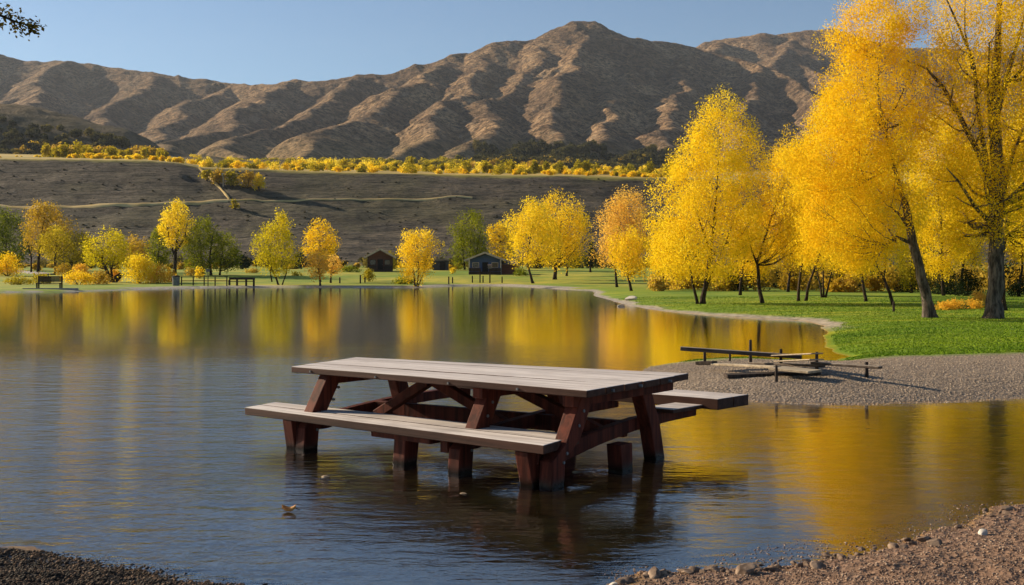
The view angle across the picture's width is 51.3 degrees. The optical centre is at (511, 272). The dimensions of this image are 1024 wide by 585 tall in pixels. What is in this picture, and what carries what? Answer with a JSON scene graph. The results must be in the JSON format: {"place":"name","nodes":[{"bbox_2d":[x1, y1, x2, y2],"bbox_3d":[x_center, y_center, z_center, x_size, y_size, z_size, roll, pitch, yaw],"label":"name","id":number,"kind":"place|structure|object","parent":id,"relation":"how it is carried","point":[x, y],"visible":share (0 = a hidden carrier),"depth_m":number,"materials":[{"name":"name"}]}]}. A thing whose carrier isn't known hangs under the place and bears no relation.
{"place":"outdoors","nodes":[
{"label":"outdoors","id":0,"kind":"place"},
{"bbox_2d":[0,3,46,40],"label":"overhanging tree","id":1,"kind":"object","parent":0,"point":[30,26],"visible":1,"depth_m":6.59,"materials":[{"name":"green plant"}]},
{"bbox_2d":[0,199,228,208],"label":"dirt track","id":2,"kind":"structure","parent":0,"point":[142,204],"depth_m":312.31,"materials":[{"name":"brown soil"}]},
{"bbox_2d":[0,104,284,165],"bbox_3d":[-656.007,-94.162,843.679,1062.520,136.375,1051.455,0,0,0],"label":"foothill","id":3,"kind":"structure","parent":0,"point":[24,117],"depth_m":819.16,"materials":[{"name":"brown soil"}]},
{"bbox_2d":[0,116,131,154],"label":"distant woodland","id":4,"kind":"object","parent":3,"relation":"on","point":[14,136],"visible":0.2,"depth_m":774.94,"materials":[{"name":"green plant"}]},
{"bbox_2d":[11,140,168,156],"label":"distant woodland","id":5,"kind":"object","parent":3,"relation":"on","point":[133,150],"visible":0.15,"depth_m":625.74,"materials":[{"name":"green plant"}]},
{"bbox_2d":[229,196,471,201],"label":"dirt track","id":6,"kind":"structure","parent":0,"point":[424,199],"depth_m":325.88,"materials":[{"name":"brown soil"}]},
{"bbox_2d":[0,154,1023,584],"bbox_3d":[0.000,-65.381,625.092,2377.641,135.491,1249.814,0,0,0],"label":"ground","id":7,"kind":"structure","parent":0,"point":[522,552],"depth_m":8.41,"materials":[{"name":"brown soil"}]},
{"bbox_2d":[0,251,26,275],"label":"shrub","id":8,"kind":"object","parent":7,"relation":"on","point":[6,266],"visible":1,"depth_m":149.85,"materials":[{"name":"yellow plant"}]},
{"bbox_2d":[2,274,32,284],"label":"shrub","id":9,"kind":"object","parent":7,"relation":"on","point":[18,281],"visible":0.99,"depth_m":111.78,"materials":[{"name":"yellow plant"}]},
{"bbox_2d":[0,206,36,265],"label":"willow tree","id":10,"kind":"object","parent":7,"relation":"on","point":[5,232],"visible":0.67,"depth_m":184.59,"materials":[{"name":"green plant"}]},
{"bbox_2d":[26,271,50,283],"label":"shrub","id":11,"kind":"object","parent":7,"relation":"on","point":[37,274],"visible":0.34,"depth_m":115.76,"materials":[{"name":"yellow plant"}]},
{"bbox_2d":[18,198,78,271],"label":"cottonwood tree","id":12,"kind":"object","parent":7,"relation":"on","point":[42,222],"visible":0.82,"depth_m":164.36,"materials":[{"name":"yellow plant"}]},
{"bbox_2d":[36,276,62,287],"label":"park bench","id":13,"kind":"object","parent":7,"relation":"on","point":[50,278],"visible":0.87,"depth_m":87.19,"materials":[{"name":"brown wood"}]},
{"bbox_2d":[22,288,78,289],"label":"concrete slab","id":14,"kind":"structure","parent":7,"relation":"on","point":[54,288],"depth_m":86.11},
{"bbox_2d":[33,224,79,274],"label":"cottonwood tree","id":15,"kind":"object","parent":7,"relation":"on","point":[66,239],"visible":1,"depth_m":154.59,"materials":[{"name":"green plant"}]},
{"bbox_2d":[53,262,72,275],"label":"shrub","id":16,"kind":"object","parent":7,"relation":"on","point":[59,269],"visible":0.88,"depth_m":149.65,"materials":[{"name":"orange plant"}]},
{"bbox_2d":[54,228,92,266],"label":"cottonwood tree","id":17,"kind":"object","parent":7,"relation":"on","point":[77,257],"visible":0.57,"depth_m":164.52,"materials":[{"name":"green plant"}]},
{"bbox_2d":[58,268,96,284],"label":"shrub","id":18,"kind":"object","parent":7,"relation":"on","point":[83,277],"visible":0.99,"depth_m":113.58,"materials":[{"name":"yellow plant"}]},
{"bbox_2d":[72,263,92,276],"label":"shrub","id":19,"kind":"object","parent":7,"relation":"on","point":[84,267],"visible":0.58,"depth_m":139.78,"materials":[{"name":"orange plant"}]},
{"bbox_2d":[85,268,115,283],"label":"shrub","id":20,"kind":"object","parent":7,"relation":"on","point":[101,277],"visible":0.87,"depth_m":115.65,"materials":[{"name":"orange plant"}]},
{"bbox_2d":[79,225,138,282],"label":"leaning willow","id":21,"kind":"object","parent":7,"relation":"on","point":[118,248],"visible":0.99,"depth_m":122.89,"materials":[{"name":"plant"}]},
{"bbox_2d":[121,231,154,269],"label":"cottonwood tree","id":22,"kind":"object","parent":7,"relation":"on","point":[133,247],"visible":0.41,"depth_m":169.42,"materials":[{"name":"yellow plant"}]},
{"bbox_2d":[117,253,165,282],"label":"shrub","id":23,"kind":"object","parent":7,"relation":"on","point":[136,267],"visible":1,"depth_m":117.71,"materials":[{"name":"yellow plant"}]},
{"bbox_2d":[0,547,305,584],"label":"gravel bed","id":24,"kind":"object","parent":7,"relation":"on","point":[92,564],"visible":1,"depth_m":5.25,"materials":[{"name":"brown gravel"}]},
{"bbox_2d":[143,263,171,282],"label":"shrub","id":25,"kind":"object","parent":7,"relation":"on","point":[161,272],"visible":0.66,"depth_m":119.60,"materials":[{"name":"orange plant"}]},
{"bbox_2d":[143,221,172,268],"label":"willow tree","id":26,"kind":"object","parent":7,"relation":"on","point":[156,256],"visible":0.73,"depth_m":159.41,"materials":[{"name":"green plant"}]},
{"bbox_2d":[156,198,195,274],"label":"poplar tree","id":27,"kind":"object","parent":7,"relation":"on","point":[179,224],"visible":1,"depth_m":149.68,"materials":[{"name":"yellow plant"}]},
{"bbox_2d":[172,275,179,285],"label":"trash bin","id":28,"kind":"object","parent":7,"relation":"on","point":[175,280],"visible":0.9,"depth_m":106.34,"materials":[{"name":"metal"}]},
{"bbox_2d":[194,266,204,277],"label":"shrub","id":29,"kind":"object","parent":7,"relation":"on","point":[199,270],"visible":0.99,"depth_m":139.89,"materials":[{"name":"yellow plant"}]},
{"bbox_2d":[178,214,227,275],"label":"willow tree","id":30,"kind":"object","parent":7,"relation":"on","point":[191,246],"visible":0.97,"depth_m":151.29,"materials":[{"name":"green plant"}]},
{"bbox_2d":[181,276,227,285],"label":"wooden railing","id":31,"kind":"object","parent":7,"relation":"on","point":[214,280],"visible":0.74,"depth_m":108.51,"materials":[{"name":"brown wood"}]},
{"bbox_2d":[198,169,212,180],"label":"shrub","id":32,"kind":"object","parent":7,"relation":"on","point":[206,175],"visible":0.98,"depth_m":337.43,"materials":[{"name":"yellow plant"}]},
{"bbox_2d":[209,167,226,183],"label":"shrub","id":33,"kind":"object","parent":7,"relation":"on","point":[218,177],"visible":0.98,"depth_m":335.39,"materials":[{"name":"yellow plant"}]},
{"bbox_2d":[207,228,243,274],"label":"willow tree","id":34,"kind":"object","parent":7,"relation":"on","point":[232,255],"visible":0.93,"depth_m":153.77,"materials":[{"name":"green plant"}]},
{"bbox_2d":[223,169,239,186],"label":"shrub","id":35,"kind":"object","parent":7,"relation":"on","point":[230,180],"visible":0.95,"depth_m":333.31,"materials":[{"name":"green plant"}]},
{"bbox_2d":[228,277,254,285],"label":"long bench","id":36,"kind":"object","parent":7,"relation":"on","point":[240,278],"visible":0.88,"depth_m":111.51,"materials":[{"name":"brown wood"}]},
{"bbox_2d":[234,251,254,268],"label":"shrub","id":37,"kind":"object","parent":7,"relation":"on","point":[245,262],"visible":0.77,"depth_m":197.46,"materials":[{"name":"green plant"}]},
{"bbox_2d":[236,170,256,188],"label":"shrub","id":38,"kind":"object","parent":7,"relation":"on","point":[248,176],"visible":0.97,"depth_m":331.50,"materials":[{"name":"yellow plant"}]},
{"bbox_2d":[252,172,266,191],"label":"shrub","id":39,"kind":"object","parent":7,"relation":"on","point":[258,181],"visible":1,"depth_m":329.49,"materials":[{"name":"yellow plant"}]},
{"bbox_2d":[247,207,302,284],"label":"poplar tree","id":40,"kind":"object","parent":7,"relation":"on","point":[267,257],"visible":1,"depth_m":113.73,"materials":[{"name":"yellow plant"}]},
{"bbox_2d":[294,250,308,268],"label":"shrub","id":41,"kind":"object","parent":7,"relation":"on","point":[301,259],"visible":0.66,"depth_m":196.61,"materials":[{"name":"green plant"}]},
{"bbox_2d":[301,248,335,285],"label":"maple sapling","id":42,"kind":"object","parent":7,"relation":"on","point":[323,264],"visible":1,"depth_m":111.65,"materials":[{"name":"orange plant"}]},
{"bbox_2d":[298,217,341,281],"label":"poplar tree","id":43,"kind":"object","parent":7,"relation":"on","point":[326,242],"visible":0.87,"depth_m":127.66,"materials":[{"name":"yellow plant"}]},
{"bbox_2d":[1,252,655,269],"bbox_3d":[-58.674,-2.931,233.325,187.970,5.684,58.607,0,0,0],"label":"foot brush","id":44,"kind":"object","parent":7,"relation":"on","point":[181,258],"visible":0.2,"depth_m":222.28,"materials":[{"name":"yellow plant"}]},
{"bbox_2d":[325,254,344,282],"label":"maple sapling","id":45,"kind":"object","parent":7,"relation":"on","point":[335,268],"visible":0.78,"depth_m":121.84,"materials":[{"name":"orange plant"}]},
{"bbox_2d":[0,153,690,177],"bbox_3d":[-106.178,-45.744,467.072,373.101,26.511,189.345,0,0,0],"label":"yellow brush","id":46,"kind":"object","parent":7,"relation":"on","point":[338,168],"visible":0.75,"depth_m":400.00,"materials":[{"name":"yellow plant"}]},
{"bbox_2d":[221,154,474,166],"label":"distant woodland","id":47,"kind":"object","parent":7,"relation":"on","point":[435,161],"visible":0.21,"depth_m":982.57,"materials":[{"name":"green plant"}]},
{"bbox_2d":[339,265,361,271],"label":"shrub","id":48,"kind":"object","parent":7,"relation":"on","point":[348,269],"visible":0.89,"depth_m":171.64,"materials":[{"name":"green plant"}]},
{"bbox_2d":[40,140,670,176],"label":"rim trees","id":49,"kind":"object","parent":7,"relation":"on","point":[63,151],"visible":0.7,"depth_m":464.67,"materials":[{"name":"yellow plant"}]},
{"bbox_2d":[0,161,714,261],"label":"sagebrush","id":50,"kind":"object","parent":7,"relation":"on","point":[142,199],"visible":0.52,"depth_m":315.95,"materials":[{"name":"green plant"}]},
{"bbox_2d":[361,268,375,281],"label":"shrub","id":51,"kind":"object","parent":7,"relation":"on","point":[371,275],"visible":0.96,"depth_m":129.88,"materials":[{"name":"green plant"}]},
{"bbox_2d":[364,248,395,271],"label":"brown cabin","id":52,"kind":"object","parent":7,"relation":"on","point":[378,260],"visible":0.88,"depth_m":174.81,"materials":[{"name":"brown wood"}]},
{"bbox_2d":[391,276,415,283],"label":"shrub","id":53,"kind":"object","parent":7,"relation":"on","point":[398,281],"visible":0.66,"depth_m":117.72,"materials":[{"name":"yellow plant"}]},
{"bbox_2d":[395,225,444,286],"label":"maple tree","id":54,"kind":"object","parent":7,"relation":"on","point":[409,244],"visible":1,"depth_m":107.67,"materials":[{"name":"yellow plant"}]},
{"bbox_2d":[195,156,678,176],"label":"brush","id":55,"kind":"object","parent":7,"relation":"on","point":[309,166],"visible":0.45,"depth_m":421.04,"materials":[{"name":"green plant"}]},
{"bbox_2d":[432,259,449,269],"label":"dark shed","id":56,"kind":"structure","parent":7,"relation":"on","point":[441,264],"depth_m":185.00,"materials":[{"name":"black wood"}]},
{"bbox_2d":[441,207,494,269],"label":"willow tree","id":57,"kind":"object","parent":7,"relation":"on","point":[459,240],"visible":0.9,"depth_m":189.02,"materials":[{"name":"green plant"}]},
{"bbox_2d":[464,252,518,274],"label":"blue cabin","id":58,"kind":"object","parent":7,"relation":"on","point":[483,260],"visible":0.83,"depth_m":157.97,"materials":[{"name":"wood"}]},
{"bbox_2d":[484,220,518,260],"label":"poplar tree","id":59,"kind":"object","parent":7,"relation":"on","point":[498,241],"visible":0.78,"depth_m":184.40,"materials":[{"name":"yellow plant"}]},
{"bbox_2d":[512,267,527,275],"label":"shrub","id":60,"kind":"object","parent":7,"relation":"on","point":[519,271],"visible":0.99,"depth_m":149.82,"materials":[{"name":"green plant"}]},
{"bbox_2d":[499,195,566,282],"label":"cottonwood tree","id":61,"kind":"object","parent":7,"relation":"on","point":[530,231],"visible":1,"depth_m":123.83,"materials":[{"name":"yellow plant"}]},
{"bbox_2d":[528,187,597,279],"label":"cottonwood tree","id":62,"kind":"object","parent":7,"relation":"on","point":[581,222],"visible":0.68,"depth_m":135.38,"materials":[{"name":"yellow plant"}]},
{"bbox_2d":[470,154,659,169],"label":"distant woodland","id":63,"kind":"object","parent":7,"relation":"on","point":[495,161],"visible":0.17,"depth_m":900.84,"materials":[{"name":"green plant"}]},
{"bbox_2d":[554,237,585,275],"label":"willow tree","id":64,"kind":"object","parent":7,"relation":"on","point":[570,264],"visible":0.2,"depth_m":149.75,"materials":[{"name":"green plant"}]},
{"bbox_2d":[471,138,691,170],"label":"distant woodland","id":65,"kind":"object","parent":7,"relation":"on","point":[520,151],"visible":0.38,"depth_m":1097.95,"materials":[{"name":"green plant"}]},
{"bbox_2d":[583,242,599,271],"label":"spruce tree","id":66,"kind":"object","parent":7,"relation":"on","point":[590,263],"visible":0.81,"depth_m":169.76,"materials":[{"name":"green plant"}]},
{"bbox_2d":[588,184,660,286],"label":"maple tree","id":67,"kind":"object","parent":7,"relation":"on","point":[620,207],"visible":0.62,"depth_m":94.91,"materials":[{"name":"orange plant"}]},
{"bbox_2d":[604,224,654,290],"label":"cottonwood tree","id":68,"kind":"object","parent":7,"relation":"on","point":[629,264],"visible":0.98,"depth_m":76.51,"materials":[{"name":"yellow plant"}]},
{"bbox_2d":[648,566,660,578],"bbox_3d":[0.697,1.476,5.222,0.060,0.048,0.130,-10,8,2],"label":"bank stone","id":69,"kind":"object","parent":7,"relation":"on","point":[654,572],"visible":0.94,"depth_m":5.20,"materials":[{"name":"beige stone"}]},
{"bbox_2d":[644,216,686,286],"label":"cottonwood tree","id":70,"kind":"object","parent":7,"relation":"on","point":[660,251],"visible":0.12,"depth_m":79.72,"materials":[{"name":"yellow plant"}]},
{"bbox_2d":[640,86,776,303],"bbox_3d":[8.407,-3.313,45.748,5.930,9.598,5.768,0,0,0],"label":"poplar tree","id":71,"kind":"object","parent":7,"relation":"on","point":[694,208],"visible":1,"depth_m":45.09,"materials":[{"name":"yellow plant"}]},
{"bbox_2d":[723,263,745,290],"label":"evergreen tree","id":72,"kind":"object","parent":7,"relation":"on","point":[737,284],"visible":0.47,"depth_m":75.73,"materials":[{"name":"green plant"}]},
{"bbox_2d":[735,563,756,574],"bbox_3d":[1.153,1.459,5.246,0.111,0.059,0.103,-6,-8,-34],"label":"bank stone","id":73,"kind":"object","parent":7,"relation":"on","point":[746,568],"visible":0.95,"depth_m":5.22,"materials":[{"name":"beige stone"}]},
{"bbox_2d":[720,198,783,294],"bbox_3d":[13.891,-1.541,62.012,3.751,5.911,3.299,0,0,0],"label":"cottonwood tree","id":74,"kind":"object","parent":7,"relation":"on","point":[749,265],"visible":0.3,"depth_m":61.80,"materials":[{"name":"yellow plant"}]},
{"bbox_2d":[680,340,881,381],"bbox_3d":[3.398,1.219,14.646,1.486,0.452,3.594,0,0,-23],"label":"broken bench","id":75,"kind":"object","parent":7,"relation":"on","point":[782,366],"visible":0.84,"depth_m":14.54,"materials":[{"name":"brown wood"}]},
{"bbox_2d":[741,136,833,302],"bbox_3d":[11.980,-2.241,46.507,3.921,7.411,3.586,0,0,-23],"label":"cottonwood tree","id":76,"kind":"object","parent":7,"relation":"on","point":[789,230],"visible":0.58,"depth_m":46.18,"materials":[{"name":"yellow plant"}]},
{"bbox_2d":[769,220,819,291],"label":"cottonwood tree","id":77,"kind":"object","parent":7,"relation":"on","point":[789,273],"visible":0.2,"depth_m":71.91,"materials":[{"name":"yellow plant"}]},
{"bbox_2d":[593,502,1023,584],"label":"gravel bed","id":78,"kind":"object","parent":7,"relation":"on","point":[975,581],"visible":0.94,"depth_m":5.40,"materials":[{"name":"brown gravel"}]},
{"bbox_2d":[810,560,826,569],"bbox_3d":[1.527,1.461,5.322,0.080,0.041,0.089,0,0,23],"label":"bank stone","id":79,"kind":"object","parent":7,"relation":"on","point":[815,564],"visible":0.78,"depth_m":5.30,"materials":[{"name":"beige stone"}]},
{"bbox_2d":[618,296,1023,361],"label":"lawn grass","id":80,"kind":"structure","parent":7,"relation":"on","point":[961,340],"depth_m":26.15,"materials":[{"name":"green plant"}]},
{"bbox_2d":[782,79,875,300],"bbox_3d":[14.919,-3.818,49.811,4.808,10.564,5.187,0,0,0],"label":"cottonwood tree","id":81,"kind":"object","parent":7,"relation":"on","point":[809,281],"visible":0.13,"depth_m":49.94,"materials":[{"name":"yellow plant"}]},
{"bbox_2d":[812,210,846,297],"bbox_3d":[16.589,-1.211,56.007,2.502,5.307,2.452,0,0,0],"label":"cottonwood tree","id":82,"kind":"object","parent":7,"relation":"on","point":[824,295],"visible":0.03,"depth_m":55.96,"materials":[{"name":"yellow plant"}]},
{"bbox_2d":[642,254,1023,291],"bbox_3d":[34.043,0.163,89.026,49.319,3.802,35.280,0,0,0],"label":"undergrowth","id":83,"kind":"object","parent":7,"relation":"on","point":[850,285],"visible":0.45,"depth_m":75.88,"materials":[{"name":"yellow plant"}]},
{"bbox_2d":[645,354,1023,404],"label":"gravel bed","id":84,"kind":"object","parent":7,"relation":"on","point":[872,371],"visible":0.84,"depth_m":13.76,"materials":[{"name":"grey gravel"}]},
{"bbox_2d":[724,371,820,377],"bbox_3d":[3.417,1.334,14.027,1.232,0.087,0.220,0,0,-1],"label":"fallen plank","id":85,"kind":"object","parent":84,"relation":"on","point":[749,374],"visible":0.76,"depth_m":13.92,"materials":[{"name":"brown wood"}]},
{"bbox_2d":[824,193,882,300],"bbox_3d":[15.496,-1.353,47.879,2.504,5.552,2.676,0,0,-14],"label":"cottonwood tree","id":86,"kind":"object","parent":7,"relation":"on","point":[864,291],"visible":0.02,"depth_m":47.95,"materials":[{"name":"yellow plant"}]},
{"bbox_2d":[762,0,953,317],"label":"giant cottonwood","id":87,"kind":"object","parent":7,"relation":"on","point":[869,117],"visible":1,"depth_m":31.02,"materials":[{"name":"yellow plant"}]},
{"bbox_2d":[822,144,935,304],"bbox_3d":[14.162,-1.907,42.037,4.322,6.664,4.884,0,0,0],"label":"cottonwood tree","id":88,"kind":"object","parent":7,"relation":"on","point":[901,247],"visible":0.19,"depth_m":41.40,"materials":[{"name":"yellow plant"}]},
{"bbox_2d":[891,268,917,291],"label":"evergreen tree","id":89,"kind":"object","parent":7,"relation":"on","point":[902,289],"visible":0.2,"depth_m":71.89,"materials":[{"name":"green plant"}]},
{"bbox_2d":[892,210,940,292],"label":"cottonwood tree","id":90,"kind":"object","parent":7,"relation":"on","point":[906,274],"visible":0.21,"depth_m":67.90,"materials":[{"name":"yellow plant"}]},
{"bbox_2d":[926,538,942,545],"bbox_3d":[2.274,1.454,5.748,0.082,0.044,0.088,-9,10,-39],"label":"bank stone","id":91,"kind":"object","parent":7,"relation":"on","point":[935,542],"visible":0.84,"depth_m":5.72,"materials":[{"name":"beige stone"}]},
{"bbox_2d":[897,110,975,295],"bbox_3d":[23.740,-4.039,59.985,4.504,10.874,4.398,0,0,0],"label":"cottonwood tree","id":92,"kind":"object","parent":7,"relation":"on","point":[943,263],"visible":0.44,"depth_m":59.76,"materials":[{"name":"yellow plant"}]},
{"bbox_2d":[914,261,963,294],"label":"evergreen tree","id":93,"kind":"object","parent":7,"relation":"on","point":[937,289],"visible":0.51,"depth_m":63.67,"materials":[{"name":"green plant"}]},
{"bbox_2d":[934,301,958,309],"bbox_3d":[14.998,1.143,37.061,0.869,0.418,0.753,0,0,-26],"label":"shrub","id":94,"kind":"object","parent":7,"relation":"on","point":[946,305],"visible":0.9,"depth_m":36.94,"materials":[{"name":"orange plant"}]},
{"bbox_2d":[894,0,1023,318],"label":"giant cottonwood","id":95,"kind":"object","parent":7,"relation":"on","point":[996,181],"visible":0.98,"depth_m":30.47,"materials":[{"name":"yellow plant"}]},
{"bbox_2d":[937,297,983,308],"bbox_3d":[16.043,1.093,38.055,1.573,0.512,1.306,0,0,28],"label":"shrub","id":96,"kind":"object","parent":7,"relation":"on","point":[975,304],"visible":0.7,"depth_m":37.80,"materials":[{"name":"orange plant"}]},
{"bbox_2d":[936,140,988,292],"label":"cottonwood tree","id":97,"kind":"object","parent":7,"relation":"on","point":[973,256],"visible":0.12,"depth_m":65.57,"materials":[{"name":"yellow plant"}]},
{"bbox_2d":[950,266,986,295],"bbox_3d":[25.640,0.709,59.950,1.993,2.417,2.047,0,0,21],"label":"bush","id":98,"kind":"object","parent":7,"relation":"on","point":[970,282],"visible":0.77,"depth_m":59.85,"materials":[{"name":"green plant"}]},
{"bbox_2d":[966,288,985,305],"bbox_3d":[17.474,0.955,39.970,0.878,0.798,0.718,0,0,29],"label":"shrub","id":99,"kind":"object","parent":7,"relation":"on","point":[981,296],"visible":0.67,"depth_m":39.93,"materials":[{"name":"yellow plant"}]},
{"bbox_2d":[981,103,1023,310],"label":"cottonwood tree","id":100,"kind":"object","parent":7,"relation":"on","point":[1009,235],"visible":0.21,"depth_m":35.92,"materials":[{"name":"yellow plant"}]},
{"bbox_2d":[1005,181,1023,296],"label":"cottonwood tree","id":101,"kind":"object","parent":7,"relation":"on","point":[1018,257],"visible":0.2,"depth_m":57.98,"materials":[{"name":"yellow plant"}]},
{"bbox_2d":[1005,268,1023,296],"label":"bush","id":102,"kind":"object","parent":7,"relation":"on","point":[1014,285],"visible":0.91,"depth_m":57.91,"materials":[{"name":"green plant"}]},
{"bbox_2d":[0,286,1023,584],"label":"lake water","id":103,"kind":"structure","parent":0,"point":[186,334],"depth_m":12.14,"materials":[{"name":"blue liquid"}]},
{"bbox_2d":[245,357,747,491],"bbox_3d":[-0.180,1.313,9.456,3.576,0.973,2.829,0,0,38],"label":"picnic table","id":104,"kind":"object","parent":103,"relation":"in","point":[404,419],"visible":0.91,"depth_m":8.55,"materials":[{"name":"brown wood"}]},
{"bbox_2d":[0,21,1023,173],"bbox_3d":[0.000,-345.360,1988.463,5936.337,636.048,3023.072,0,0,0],"label":"mountain","id":105,"kind":"structure","parent":0,"point":[580,82],"depth_m":1893.84,"materials":[{"name":"brown stone"}]},
{"bbox_2d":[0,0,1023,84],"label":"sky","id":106,"kind":"structure","parent":0,"point":[250,42],"materials":[{"name":"blue"}]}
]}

